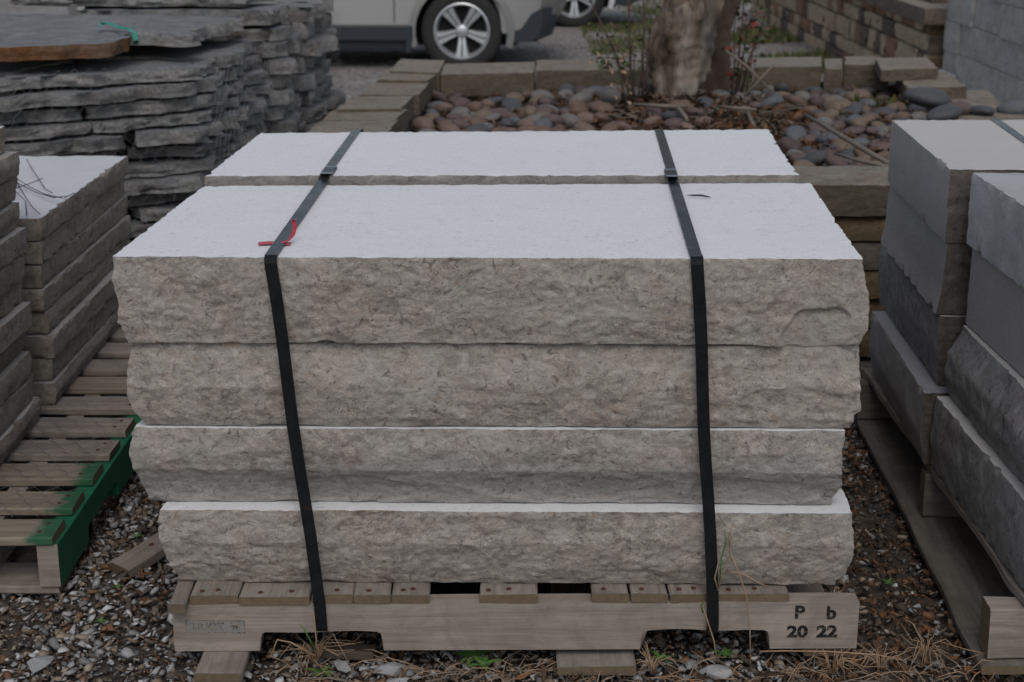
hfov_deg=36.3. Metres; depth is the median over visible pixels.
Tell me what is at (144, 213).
flagstone
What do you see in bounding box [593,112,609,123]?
river cobble
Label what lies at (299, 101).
flagstone
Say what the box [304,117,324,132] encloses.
flagstone
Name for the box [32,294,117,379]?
stone slab
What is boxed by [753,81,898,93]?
bed wall
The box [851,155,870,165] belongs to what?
river cobble
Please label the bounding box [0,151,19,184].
stone slab
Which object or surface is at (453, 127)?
river cobble
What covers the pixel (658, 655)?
weed
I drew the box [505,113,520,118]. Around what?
river cobble
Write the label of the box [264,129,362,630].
steel strap
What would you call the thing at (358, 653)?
wood offcut
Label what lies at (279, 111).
flagstone
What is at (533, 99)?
river cobble
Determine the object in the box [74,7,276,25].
flagstone
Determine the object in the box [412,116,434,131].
river cobble
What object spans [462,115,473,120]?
river cobble
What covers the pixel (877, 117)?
river cobble
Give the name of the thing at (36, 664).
stone
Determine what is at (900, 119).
river cobble
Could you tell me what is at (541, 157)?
limestone step
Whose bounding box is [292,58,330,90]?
flagstone
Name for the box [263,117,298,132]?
flagstone
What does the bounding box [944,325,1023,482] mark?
grey block
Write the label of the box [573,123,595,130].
river cobble
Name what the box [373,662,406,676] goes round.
stone
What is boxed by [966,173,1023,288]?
grey block
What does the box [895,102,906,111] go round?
river cobble
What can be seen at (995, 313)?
grey block
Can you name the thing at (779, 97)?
river cobble
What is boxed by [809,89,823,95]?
river cobble
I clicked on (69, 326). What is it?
stone slab
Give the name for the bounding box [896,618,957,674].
grass clump
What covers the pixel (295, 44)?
flagstone
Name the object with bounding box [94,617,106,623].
weed
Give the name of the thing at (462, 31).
parked car
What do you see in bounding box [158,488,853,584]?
limestone step
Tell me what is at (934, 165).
grey block
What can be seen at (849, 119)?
river cobble
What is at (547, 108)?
river cobble
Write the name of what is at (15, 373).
stone slab
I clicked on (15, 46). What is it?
flagstone
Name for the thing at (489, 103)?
river cobble
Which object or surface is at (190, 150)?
flagstone
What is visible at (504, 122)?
river cobble
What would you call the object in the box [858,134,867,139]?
river cobble
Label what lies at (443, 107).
river cobble
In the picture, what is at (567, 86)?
river cobble
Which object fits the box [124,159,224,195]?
flagstone
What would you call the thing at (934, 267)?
grey block
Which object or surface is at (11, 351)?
stone slab
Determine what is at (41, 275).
stone slab
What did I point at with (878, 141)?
river cobble
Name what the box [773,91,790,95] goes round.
river cobble
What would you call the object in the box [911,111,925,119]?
river cobble
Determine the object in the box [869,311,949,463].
grey block
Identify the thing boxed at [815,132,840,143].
river cobble
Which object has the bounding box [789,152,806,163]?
river cobble
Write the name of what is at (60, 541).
green pallet
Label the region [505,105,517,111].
river cobble
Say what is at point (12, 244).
stone slab
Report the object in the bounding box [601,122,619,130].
river cobble
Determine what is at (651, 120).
river cobble
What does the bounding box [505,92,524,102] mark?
river cobble
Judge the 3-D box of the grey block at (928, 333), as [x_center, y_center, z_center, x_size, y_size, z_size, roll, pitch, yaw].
[1.191,-0.072,3.554,0.621,0.151,0.675,0,17,0]
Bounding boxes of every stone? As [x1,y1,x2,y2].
[27,656,53,672]
[110,522,117,527]
[121,647,134,658]
[307,119,398,132]
[322,109,407,131]
[333,659,350,672]
[337,96,413,122]
[359,82,430,114]
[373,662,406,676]
[377,71,440,96]
[384,677,409,681]
[390,59,444,91]
[440,62,534,96]
[535,58,649,93]
[685,661,697,669]
[699,664,732,679]
[730,58,752,90]
[753,57,821,90]
[793,166,889,216]
[823,58,842,92]
[843,56,888,90]
[875,57,938,80]
[895,72,966,101]
[927,90,1000,119]
[958,111,1023,119]
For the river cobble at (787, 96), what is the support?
on the planting bed
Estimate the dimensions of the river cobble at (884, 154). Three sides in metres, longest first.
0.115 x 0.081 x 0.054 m
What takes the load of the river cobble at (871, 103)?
on the planting bed
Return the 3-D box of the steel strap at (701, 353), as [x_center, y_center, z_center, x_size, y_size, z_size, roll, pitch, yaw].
[0.327,-0.003,3.222,0.076,0.687,1.288,0,17,0]
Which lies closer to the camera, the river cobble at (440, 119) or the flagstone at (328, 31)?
the river cobble at (440, 119)
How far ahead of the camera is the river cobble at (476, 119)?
6.19 m
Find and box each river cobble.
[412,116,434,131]
[418,128,437,131]
[423,112,438,122]
[425,101,442,109]
[426,109,440,116]
[431,90,447,101]
[433,102,453,114]
[435,117,445,123]
[436,119,451,131]
[440,124,459,131]
[446,113,462,119]
[448,96,460,103]
[450,91,462,96]
[450,106,469,113]
[451,118,468,129]
[452,97,470,106]
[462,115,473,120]
[465,101,482,111]
[466,123,489,131]
[469,116,485,124]
[472,109,492,122]
[480,99,495,108]
[483,122,494,129]
[485,113,500,121]
[486,96,505,104]
[489,108,506,112]
[489,126,508,131]
[498,109,509,120]
[500,118,513,127]
[501,97,521,107]
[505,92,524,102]
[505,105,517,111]
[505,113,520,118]
[510,117,520,127]
[514,125,536,131]
[515,107,525,118]
[516,118,536,127]
[522,91,530,100]
[524,106,536,115]
[526,114,544,119]
[528,95,542,103]
[530,90,555,100]
[534,118,553,127]
[534,125,552,130]
[535,111,549,113]
[536,105,557,114]
[537,96,552,104]
[539,104,559,114]
[540,114,563,124]
[552,127,566,131]
[558,83,574,91]
[558,89,573,100]
[559,108,570,114]
[560,113,578,128]
[567,99,588,109]
[569,92,591,103]
[570,106,588,114]
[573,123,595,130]
[574,86,586,93]
[574,119,588,124]
[576,112,596,125]
[580,88,595,96]
[589,100,604,108]
[590,86,604,93]
[591,102,614,112]
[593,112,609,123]
[599,88,620,103]
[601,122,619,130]
[604,85,616,88]
[615,84,631,92]
[617,122,631,130]
[623,87,640,97]
[641,116,661,125]
[646,107,661,116]
[659,111,687,119]
[664,117,685,128]
[668,100,693,111]
[680,122,696,129]
[686,107,705,115]
[694,116,712,124]
[696,96,712,107]
[712,90,729,99]
[734,92,747,101]
[737,106,751,117]
[748,90,764,98]
[748,101,760,108]
[761,96,778,108]
[762,89,774,95]
[763,85,775,91]
[770,93,783,103]
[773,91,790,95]
[774,83,788,91]
[779,136,799,150]
[784,94,794,100]
[785,125,806,139]
[786,149,803,157]
[788,95,806,108]
[789,145,799,149]
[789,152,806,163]
[793,159,814,165]
[794,90,810,102]
[800,146,815,152]
[802,105,817,113]
[802,150,825,165]
[803,86,822,91]
[804,134,817,142]
[807,110,824,113]
[807,130,820,134]
[808,95,824,109]
[808,122,828,132]
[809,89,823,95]
[814,112,836,120]
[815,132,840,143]
[817,116,832,126]
[819,144,839,149]
[822,95,838,102]
[823,100,841,112]
[823,150,834,153]
[824,147,840,152]
[825,109,838,118]
[825,154,848,165]
[830,88,846,94]
[832,139,852,150]
[833,121,845,131]
[836,115,845,121]
[837,98,851,106]
[840,126,864,137]
[840,149,853,156]
[842,86,853,90]
[842,103,862,115]
[843,115,861,127]
[844,91,855,101]
[850,117,866,128]
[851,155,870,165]
[852,89,870,96]
[852,137,870,146]
[854,147,866,156]
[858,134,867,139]
[859,99,875,107]
[859,110,868,115]
[860,115,875,125]
[862,112,879,120]
[863,88,874,96]
[863,105,871,111]
[865,126,878,135]
[868,142,878,152]
[869,139,889,143]
[870,121,885,126]
[871,107,895,119]
[871,151,888,160]
[874,91,891,96]
[874,95,889,99]
[875,132,886,138]
[875,143,889,151]
[876,125,888,132]
[878,98,888,105]
[883,114,894,122]
[884,133,890,138]
[885,103,898,112]
[887,118,912,125]
[892,111,911,118]
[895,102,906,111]
[898,93,904,101]
[903,87,951,107]
[910,106,926,112]
[911,109,927,114]
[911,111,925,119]
[926,104,962,119]
[948,101,972,114]
[970,105,994,115]
[996,100,1023,114]
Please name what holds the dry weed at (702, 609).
on the gravel at (128, 515)
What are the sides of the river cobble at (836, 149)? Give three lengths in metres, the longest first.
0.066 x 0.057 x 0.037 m
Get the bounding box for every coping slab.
[858,0,875,6]
[876,0,947,24]
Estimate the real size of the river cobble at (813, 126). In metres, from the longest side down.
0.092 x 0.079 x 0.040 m
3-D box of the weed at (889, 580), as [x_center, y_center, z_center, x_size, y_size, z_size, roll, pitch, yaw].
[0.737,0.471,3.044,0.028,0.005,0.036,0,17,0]
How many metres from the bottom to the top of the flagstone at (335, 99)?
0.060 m
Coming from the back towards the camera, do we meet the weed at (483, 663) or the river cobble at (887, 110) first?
the river cobble at (887, 110)
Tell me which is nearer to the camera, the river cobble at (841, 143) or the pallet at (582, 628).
the pallet at (582, 628)
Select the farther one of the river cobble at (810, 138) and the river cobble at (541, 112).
the river cobble at (541, 112)
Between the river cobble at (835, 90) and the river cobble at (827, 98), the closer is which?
the river cobble at (827, 98)
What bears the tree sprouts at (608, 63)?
on the planting bed
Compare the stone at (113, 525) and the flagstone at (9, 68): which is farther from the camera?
the flagstone at (9, 68)
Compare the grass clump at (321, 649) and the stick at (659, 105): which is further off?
the stick at (659, 105)
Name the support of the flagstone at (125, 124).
on the flagstone at (190, 131)
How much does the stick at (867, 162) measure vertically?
0.020 m
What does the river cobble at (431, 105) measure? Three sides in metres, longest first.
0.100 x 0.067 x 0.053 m
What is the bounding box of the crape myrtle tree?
[645,0,740,103]
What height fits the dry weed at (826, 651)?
0.017 m
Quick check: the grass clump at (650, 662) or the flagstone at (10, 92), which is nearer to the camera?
the grass clump at (650, 662)
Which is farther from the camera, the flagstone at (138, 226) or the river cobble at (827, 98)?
the river cobble at (827, 98)
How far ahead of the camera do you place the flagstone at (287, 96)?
5.91 m
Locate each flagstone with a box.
[0,14,244,46]
[0,30,130,61]
[0,59,75,77]
[0,59,217,91]
[0,67,236,111]
[0,89,23,95]
[0,106,82,124]
[1,112,99,140]
[5,132,125,156]
[10,0,273,6]
[37,150,115,156]
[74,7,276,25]
[76,39,264,67]
[79,81,243,118]
[82,4,289,22]
[91,95,239,132]
[116,131,231,158]
[121,146,226,178]
[122,112,239,146]
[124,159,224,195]
[127,185,204,206]
[127,200,183,221]
[127,207,157,237]
[205,25,292,40]
[220,94,269,120]
[221,107,268,138]
[224,120,266,155]
[230,68,267,85]
[231,81,273,101]
[232,54,260,79]
[249,53,298,73]
[250,2,327,21]
[251,39,287,57]
[256,0,333,11]
[262,101,295,120]
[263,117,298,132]
[264,73,295,87]
[265,87,293,105]
[272,21,292,31]
[284,108,301,125]
[286,32,301,52]
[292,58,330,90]
[293,22,314,38]
[293,34,338,55]
[294,85,322,104]
[294,94,300,108]
[297,55,316,72]
[297,120,306,132]
[300,103,323,122]
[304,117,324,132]
[313,89,345,114]
[314,12,331,30]
[314,27,336,34]
[315,52,325,63]
[317,75,332,95]
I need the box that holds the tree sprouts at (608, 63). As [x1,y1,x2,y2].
[588,50,634,105]
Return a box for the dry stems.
[288,639,994,681]
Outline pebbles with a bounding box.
[434,89,899,165]
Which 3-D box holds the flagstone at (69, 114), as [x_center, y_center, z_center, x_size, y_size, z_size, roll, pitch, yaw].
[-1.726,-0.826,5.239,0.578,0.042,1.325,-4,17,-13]
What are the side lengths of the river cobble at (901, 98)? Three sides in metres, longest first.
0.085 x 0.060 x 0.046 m
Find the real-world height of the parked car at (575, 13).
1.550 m
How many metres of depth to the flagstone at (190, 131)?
4.99 m
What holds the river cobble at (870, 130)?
on the planting bed
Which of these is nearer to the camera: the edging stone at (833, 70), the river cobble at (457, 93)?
the river cobble at (457, 93)
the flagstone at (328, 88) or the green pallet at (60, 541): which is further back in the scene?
the flagstone at (328, 88)
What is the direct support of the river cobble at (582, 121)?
on the planting bed
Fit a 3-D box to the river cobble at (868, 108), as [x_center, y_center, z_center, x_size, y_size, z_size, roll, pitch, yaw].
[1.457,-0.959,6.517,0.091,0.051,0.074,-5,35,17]
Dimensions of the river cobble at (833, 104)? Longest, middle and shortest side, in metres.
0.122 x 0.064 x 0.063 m
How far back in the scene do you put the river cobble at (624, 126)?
5.90 m
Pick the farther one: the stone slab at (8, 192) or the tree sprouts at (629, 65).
the tree sprouts at (629, 65)
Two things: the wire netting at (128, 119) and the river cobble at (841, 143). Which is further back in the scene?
the river cobble at (841, 143)
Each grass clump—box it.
[269,631,365,671]
[628,640,680,671]
[798,643,883,676]
[843,644,915,673]
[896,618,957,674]
[939,641,995,680]
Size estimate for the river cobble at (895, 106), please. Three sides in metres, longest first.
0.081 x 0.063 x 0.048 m
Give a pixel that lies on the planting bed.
(731, 113)
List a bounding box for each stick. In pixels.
[634,103,688,107]
[675,105,688,121]
[716,105,756,110]
[724,49,767,87]
[743,63,774,96]
[745,109,755,127]
[803,113,888,164]
[833,152,888,165]
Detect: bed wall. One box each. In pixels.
[408,98,433,132]
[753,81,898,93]
[833,216,885,356]
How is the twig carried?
on the limestone step at (586, 264)
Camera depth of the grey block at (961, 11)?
10.43 m
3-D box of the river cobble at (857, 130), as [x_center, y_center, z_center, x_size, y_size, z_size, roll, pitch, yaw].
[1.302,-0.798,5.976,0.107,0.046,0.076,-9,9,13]
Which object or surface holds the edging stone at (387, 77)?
on the bed wall at (423, 113)
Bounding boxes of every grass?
[257,646,980,681]
[579,0,843,73]
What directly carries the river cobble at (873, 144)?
on the planting bed
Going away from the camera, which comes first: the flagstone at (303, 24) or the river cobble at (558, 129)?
the river cobble at (558, 129)
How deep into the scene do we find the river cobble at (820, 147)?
5.60 m
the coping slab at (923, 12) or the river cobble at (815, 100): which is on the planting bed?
the river cobble at (815, 100)
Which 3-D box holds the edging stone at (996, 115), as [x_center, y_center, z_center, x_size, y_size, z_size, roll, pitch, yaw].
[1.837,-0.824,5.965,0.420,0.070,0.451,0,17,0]
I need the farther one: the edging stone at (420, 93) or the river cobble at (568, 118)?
the edging stone at (420, 93)
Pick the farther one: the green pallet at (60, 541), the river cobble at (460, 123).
the river cobble at (460, 123)
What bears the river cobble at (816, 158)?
on the pebbles
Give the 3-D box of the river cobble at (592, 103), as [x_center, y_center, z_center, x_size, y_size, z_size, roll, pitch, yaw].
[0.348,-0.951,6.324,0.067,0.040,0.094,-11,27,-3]
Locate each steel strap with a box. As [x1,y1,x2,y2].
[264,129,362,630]
[654,129,718,630]
[990,119,1023,142]
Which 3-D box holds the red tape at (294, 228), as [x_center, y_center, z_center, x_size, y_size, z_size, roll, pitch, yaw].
[-0.395,-0.184,2.620,0.066,0.038,0.037,0,17,0]
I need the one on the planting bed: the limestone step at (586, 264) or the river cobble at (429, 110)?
the river cobble at (429, 110)
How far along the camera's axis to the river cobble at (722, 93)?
6.70 m
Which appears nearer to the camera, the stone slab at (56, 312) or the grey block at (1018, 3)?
the stone slab at (56, 312)
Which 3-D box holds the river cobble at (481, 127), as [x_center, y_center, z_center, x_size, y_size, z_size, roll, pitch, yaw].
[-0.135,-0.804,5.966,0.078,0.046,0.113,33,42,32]
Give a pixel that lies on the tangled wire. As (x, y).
(36, 190)
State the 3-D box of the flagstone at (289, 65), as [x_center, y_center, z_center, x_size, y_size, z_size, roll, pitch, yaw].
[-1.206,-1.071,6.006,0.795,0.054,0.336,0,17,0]
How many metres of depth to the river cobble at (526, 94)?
6.80 m
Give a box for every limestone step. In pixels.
[112,183,868,346]
[126,340,860,427]
[129,420,844,504]
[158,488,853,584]
[205,129,799,186]
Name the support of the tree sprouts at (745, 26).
on the pebbles
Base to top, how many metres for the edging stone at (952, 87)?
0.060 m
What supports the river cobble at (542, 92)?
on the planting bed
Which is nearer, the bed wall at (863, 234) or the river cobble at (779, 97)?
the bed wall at (863, 234)
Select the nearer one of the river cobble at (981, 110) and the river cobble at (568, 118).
the river cobble at (981, 110)
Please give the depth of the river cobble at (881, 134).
5.91 m
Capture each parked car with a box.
[67,0,566,63]
[556,0,638,26]
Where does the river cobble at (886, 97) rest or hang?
on the planting bed
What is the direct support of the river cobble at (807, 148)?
on the pebbles
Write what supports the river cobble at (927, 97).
on the edging stone at (981, 97)
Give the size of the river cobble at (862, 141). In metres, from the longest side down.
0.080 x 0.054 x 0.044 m
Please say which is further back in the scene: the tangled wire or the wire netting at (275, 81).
the wire netting at (275, 81)
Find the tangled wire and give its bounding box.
[16,159,74,215]
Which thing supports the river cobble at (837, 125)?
on the planting bed
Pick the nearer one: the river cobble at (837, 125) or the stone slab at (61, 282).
the stone slab at (61, 282)
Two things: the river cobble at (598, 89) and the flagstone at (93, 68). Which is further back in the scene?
the river cobble at (598, 89)
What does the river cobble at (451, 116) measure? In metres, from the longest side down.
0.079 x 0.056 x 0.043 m
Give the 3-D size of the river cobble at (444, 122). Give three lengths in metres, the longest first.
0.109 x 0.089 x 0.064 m
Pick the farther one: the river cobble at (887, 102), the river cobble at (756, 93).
the river cobble at (756, 93)
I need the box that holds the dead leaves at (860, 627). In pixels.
[0,375,1015,681]
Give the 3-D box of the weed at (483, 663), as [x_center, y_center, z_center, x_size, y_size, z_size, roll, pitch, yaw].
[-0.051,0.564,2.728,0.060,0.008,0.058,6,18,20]
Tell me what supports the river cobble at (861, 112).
on the planting bed
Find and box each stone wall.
[750,0,943,60]
[912,21,944,68]
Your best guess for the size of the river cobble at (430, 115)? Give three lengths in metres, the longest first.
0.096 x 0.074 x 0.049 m
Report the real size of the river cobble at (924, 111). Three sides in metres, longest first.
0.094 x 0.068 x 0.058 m
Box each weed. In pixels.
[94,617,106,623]
[270,610,318,663]
[305,665,332,675]
[450,650,494,664]
[467,654,500,670]
[651,651,673,662]
[700,601,717,660]
[710,646,736,657]
[714,526,770,674]
[760,650,905,659]
[883,577,894,585]
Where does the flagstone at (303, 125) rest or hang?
on the flagstone
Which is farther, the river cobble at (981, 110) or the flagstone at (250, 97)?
the river cobble at (981, 110)
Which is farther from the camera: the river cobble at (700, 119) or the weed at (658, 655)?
the river cobble at (700, 119)
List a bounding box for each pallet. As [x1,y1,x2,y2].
[0,327,141,593]
[168,580,859,681]
[855,367,1023,674]
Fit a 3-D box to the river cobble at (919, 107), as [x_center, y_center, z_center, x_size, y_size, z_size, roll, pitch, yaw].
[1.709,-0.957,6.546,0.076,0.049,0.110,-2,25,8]
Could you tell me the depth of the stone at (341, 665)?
2.73 m
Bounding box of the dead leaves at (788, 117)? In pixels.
[411,84,917,165]
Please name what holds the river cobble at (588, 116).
on the planting bed
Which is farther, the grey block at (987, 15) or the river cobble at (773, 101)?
the grey block at (987, 15)
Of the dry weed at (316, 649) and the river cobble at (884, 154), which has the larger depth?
the river cobble at (884, 154)
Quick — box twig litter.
[587,94,873,149]
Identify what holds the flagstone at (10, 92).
on the flagstone at (69, 114)
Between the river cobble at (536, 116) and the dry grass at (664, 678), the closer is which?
the dry grass at (664, 678)
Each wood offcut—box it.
[110,533,165,577]
[306,641,376,660]
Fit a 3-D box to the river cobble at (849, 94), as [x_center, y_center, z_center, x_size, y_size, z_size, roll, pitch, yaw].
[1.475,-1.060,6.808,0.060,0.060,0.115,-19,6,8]
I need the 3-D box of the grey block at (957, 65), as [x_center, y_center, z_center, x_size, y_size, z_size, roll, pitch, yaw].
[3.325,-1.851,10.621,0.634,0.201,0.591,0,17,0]
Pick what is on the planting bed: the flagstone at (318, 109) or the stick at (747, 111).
the stick at (747, 111)
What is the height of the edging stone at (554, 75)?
0.105 m
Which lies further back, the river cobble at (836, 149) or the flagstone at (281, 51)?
the flagstone at (281, 51)
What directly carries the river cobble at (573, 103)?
on the planting bed
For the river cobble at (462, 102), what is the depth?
6.65 m
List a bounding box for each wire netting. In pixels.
[0,62,227,233]
[214,11,340,165]
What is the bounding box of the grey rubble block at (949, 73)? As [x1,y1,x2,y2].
[938,69,955,78]
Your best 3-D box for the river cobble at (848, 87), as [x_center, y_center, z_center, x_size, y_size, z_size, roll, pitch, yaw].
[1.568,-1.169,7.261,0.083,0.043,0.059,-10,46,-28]
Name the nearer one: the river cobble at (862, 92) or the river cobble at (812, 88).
the river cobble at (862, 92)
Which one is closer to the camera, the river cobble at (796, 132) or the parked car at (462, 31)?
the river cobble at (796, 132)
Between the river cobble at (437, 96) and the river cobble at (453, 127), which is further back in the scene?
the river cobble at (437, 96)
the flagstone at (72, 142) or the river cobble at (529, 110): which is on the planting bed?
the river cobble at (529, 110)
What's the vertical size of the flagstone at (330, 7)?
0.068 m
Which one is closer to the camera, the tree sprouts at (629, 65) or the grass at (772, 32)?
the tree sprouts at (629, 65)
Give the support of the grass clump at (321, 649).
on the gravel at (128, 515)
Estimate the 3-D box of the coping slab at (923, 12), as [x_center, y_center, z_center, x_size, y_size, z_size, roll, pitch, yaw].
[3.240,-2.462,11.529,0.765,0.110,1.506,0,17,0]
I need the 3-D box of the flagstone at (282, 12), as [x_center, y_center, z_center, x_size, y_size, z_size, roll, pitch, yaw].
[-1.263,-1.274,6.065,0.796,0.057,0.312,0,17,0]
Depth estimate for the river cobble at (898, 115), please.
6.20 m
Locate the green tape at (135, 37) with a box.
[98,22,138,44]
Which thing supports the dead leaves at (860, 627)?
on the gravel at (128, 515)
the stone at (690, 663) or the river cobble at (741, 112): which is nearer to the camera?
the stone at (690, 663)
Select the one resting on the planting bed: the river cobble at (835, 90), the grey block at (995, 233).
the river cobble at (835, 90)
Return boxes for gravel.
[0,365,1023,681]
[326,39,821,104]
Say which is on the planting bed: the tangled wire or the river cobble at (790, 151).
the river cobble at (790, 151)
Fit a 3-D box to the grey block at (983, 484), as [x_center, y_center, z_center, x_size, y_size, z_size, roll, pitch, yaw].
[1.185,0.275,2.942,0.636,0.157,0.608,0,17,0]
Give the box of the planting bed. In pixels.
[492,106,875,165]
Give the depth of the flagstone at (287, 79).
5.91 m
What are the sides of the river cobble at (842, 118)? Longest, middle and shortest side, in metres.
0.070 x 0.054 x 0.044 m
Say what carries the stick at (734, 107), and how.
on the planting bed
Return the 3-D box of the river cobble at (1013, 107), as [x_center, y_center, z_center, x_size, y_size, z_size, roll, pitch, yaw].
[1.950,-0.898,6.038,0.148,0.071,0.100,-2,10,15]
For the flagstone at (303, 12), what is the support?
on the flagstone at (303, 24)
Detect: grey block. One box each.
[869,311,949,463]
[879,245,966,385]
[881,185,971,314]
[887,120,1023,242]
[930,396,1023,588]
[942,50,969,85]
[943,20,961,53]
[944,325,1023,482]
[946,0,976,26]
[960,24,989,63]
[965,248,1023,376]
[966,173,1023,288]
[967,59,998,96]
[974,0,1003,34]
[985,33,1023,79]
[993,0,1023,7]
[995,71,1023,103]
[998,4,1023,44]
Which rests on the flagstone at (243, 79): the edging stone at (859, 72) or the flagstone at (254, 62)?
the flagstone at (254, 62)
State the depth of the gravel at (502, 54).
14.46 m
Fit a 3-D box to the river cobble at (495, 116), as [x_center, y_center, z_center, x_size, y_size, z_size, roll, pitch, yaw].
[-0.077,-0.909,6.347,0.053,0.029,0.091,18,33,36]
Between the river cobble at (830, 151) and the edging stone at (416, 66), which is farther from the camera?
the edging stone at (416, 66)
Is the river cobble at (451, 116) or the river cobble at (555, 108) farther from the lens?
the river cobble at (555, 108)
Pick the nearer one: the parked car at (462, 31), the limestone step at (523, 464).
the limestone step at (523, 464)
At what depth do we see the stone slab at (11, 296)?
3.44 m
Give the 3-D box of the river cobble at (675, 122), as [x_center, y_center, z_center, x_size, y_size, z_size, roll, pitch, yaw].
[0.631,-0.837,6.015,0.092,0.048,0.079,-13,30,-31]
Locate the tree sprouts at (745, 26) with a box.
[721,0,787,92]
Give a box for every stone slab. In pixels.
[0,126,5,153]
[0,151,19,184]
[0,177,17,208]
[0,202,19,236]
[0,227,25,268]
[0,254,24,295]
[0,278,23,317]
[0,302,32,353]
[0,331,26,371]
[0,351,31,407]
[0,374,33,434]
[0,397,41,463]
[12,156,127,240]
[21,215,130,311]
[21,268,114,357]
[22,195,127,287]
[23,177,124,264]
[26,237,129,333]
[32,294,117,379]
[33,308,118,404]
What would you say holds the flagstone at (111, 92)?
on the flagstone at (179, 104)
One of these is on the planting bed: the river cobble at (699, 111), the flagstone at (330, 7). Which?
the river cobble at (699, 111)
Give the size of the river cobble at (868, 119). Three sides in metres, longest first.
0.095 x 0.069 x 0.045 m
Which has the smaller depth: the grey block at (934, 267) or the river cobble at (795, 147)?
the grey block at (934, 267)
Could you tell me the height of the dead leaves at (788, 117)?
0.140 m
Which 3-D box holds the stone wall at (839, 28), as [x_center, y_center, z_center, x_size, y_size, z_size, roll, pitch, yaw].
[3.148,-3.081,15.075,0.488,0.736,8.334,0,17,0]
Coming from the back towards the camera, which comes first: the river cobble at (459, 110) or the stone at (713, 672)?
the river cobble at (459, 110)
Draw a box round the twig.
[687,194,710,197]
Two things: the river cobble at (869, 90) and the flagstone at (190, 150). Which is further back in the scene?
the river cobble at (869, 90)
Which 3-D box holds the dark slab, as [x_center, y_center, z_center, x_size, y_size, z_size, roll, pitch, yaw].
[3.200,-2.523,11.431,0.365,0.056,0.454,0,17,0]
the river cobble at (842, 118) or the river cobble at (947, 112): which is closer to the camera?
the river cobble at (947, 112)
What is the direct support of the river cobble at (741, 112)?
on the planting bed
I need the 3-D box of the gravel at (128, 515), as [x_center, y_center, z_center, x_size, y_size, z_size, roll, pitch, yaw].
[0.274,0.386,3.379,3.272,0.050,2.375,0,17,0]
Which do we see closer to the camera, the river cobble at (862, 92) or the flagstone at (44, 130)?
the flagstone at (44, 130)
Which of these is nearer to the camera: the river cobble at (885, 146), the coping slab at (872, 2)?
the river cobble at (885, 146)
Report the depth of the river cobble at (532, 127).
5.92 m
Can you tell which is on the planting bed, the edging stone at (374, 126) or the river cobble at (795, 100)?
the river cobble at (795, 100)
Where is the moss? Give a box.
[848,92,908,109]
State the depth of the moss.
6.68 m
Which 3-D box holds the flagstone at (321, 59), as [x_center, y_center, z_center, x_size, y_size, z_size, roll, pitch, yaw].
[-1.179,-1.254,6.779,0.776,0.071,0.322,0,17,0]
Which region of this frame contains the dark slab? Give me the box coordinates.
[924,0,947,2]
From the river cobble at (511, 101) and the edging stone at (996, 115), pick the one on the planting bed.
the river cobble at (511, 101)
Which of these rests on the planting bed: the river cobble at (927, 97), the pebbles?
the pebbles
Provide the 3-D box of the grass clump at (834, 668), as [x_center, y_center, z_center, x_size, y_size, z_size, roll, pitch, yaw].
[0.566,0.544,2.728,0.164,0.061,0.180,0,17,0]
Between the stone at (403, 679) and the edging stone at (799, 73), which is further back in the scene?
the edging stone at (799, 73)
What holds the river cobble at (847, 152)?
on the planting bed
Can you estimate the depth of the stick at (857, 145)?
5.28 m
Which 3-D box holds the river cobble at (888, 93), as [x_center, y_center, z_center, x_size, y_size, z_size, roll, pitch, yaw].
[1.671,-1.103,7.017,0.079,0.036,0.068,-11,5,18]
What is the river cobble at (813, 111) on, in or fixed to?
on the planting bed
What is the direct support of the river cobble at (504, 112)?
on the planting bed
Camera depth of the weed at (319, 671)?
2.70 m
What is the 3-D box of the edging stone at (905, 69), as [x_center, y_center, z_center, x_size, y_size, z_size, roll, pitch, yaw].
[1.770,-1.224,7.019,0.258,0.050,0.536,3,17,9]
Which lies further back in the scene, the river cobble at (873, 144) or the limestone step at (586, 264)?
the river cobble at (873, 144)
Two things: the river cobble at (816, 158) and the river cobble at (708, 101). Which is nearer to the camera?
the river cobble at (816, 158)
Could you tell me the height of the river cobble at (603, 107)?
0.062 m
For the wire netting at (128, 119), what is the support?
attached to the flagstone at (72, 142)
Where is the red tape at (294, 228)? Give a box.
[258,219,296,244]
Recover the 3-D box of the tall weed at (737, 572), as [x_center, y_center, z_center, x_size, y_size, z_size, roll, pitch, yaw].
[0.394,0.448,2.676,0.098,0.288,0.006,0,17,0]
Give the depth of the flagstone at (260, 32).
5.88 m
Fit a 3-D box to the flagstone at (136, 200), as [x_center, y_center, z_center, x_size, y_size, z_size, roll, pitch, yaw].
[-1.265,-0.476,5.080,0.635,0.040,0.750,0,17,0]
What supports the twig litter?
on the pebbles
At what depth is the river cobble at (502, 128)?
6.00 m
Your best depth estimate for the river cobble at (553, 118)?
6.08 m
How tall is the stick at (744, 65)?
0.149 m
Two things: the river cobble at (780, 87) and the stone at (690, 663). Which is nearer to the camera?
the stone at (690, 663)
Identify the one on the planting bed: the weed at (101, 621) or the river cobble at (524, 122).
the river cobble at (524, 122)
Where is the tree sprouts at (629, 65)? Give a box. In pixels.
[585,0,662,104]

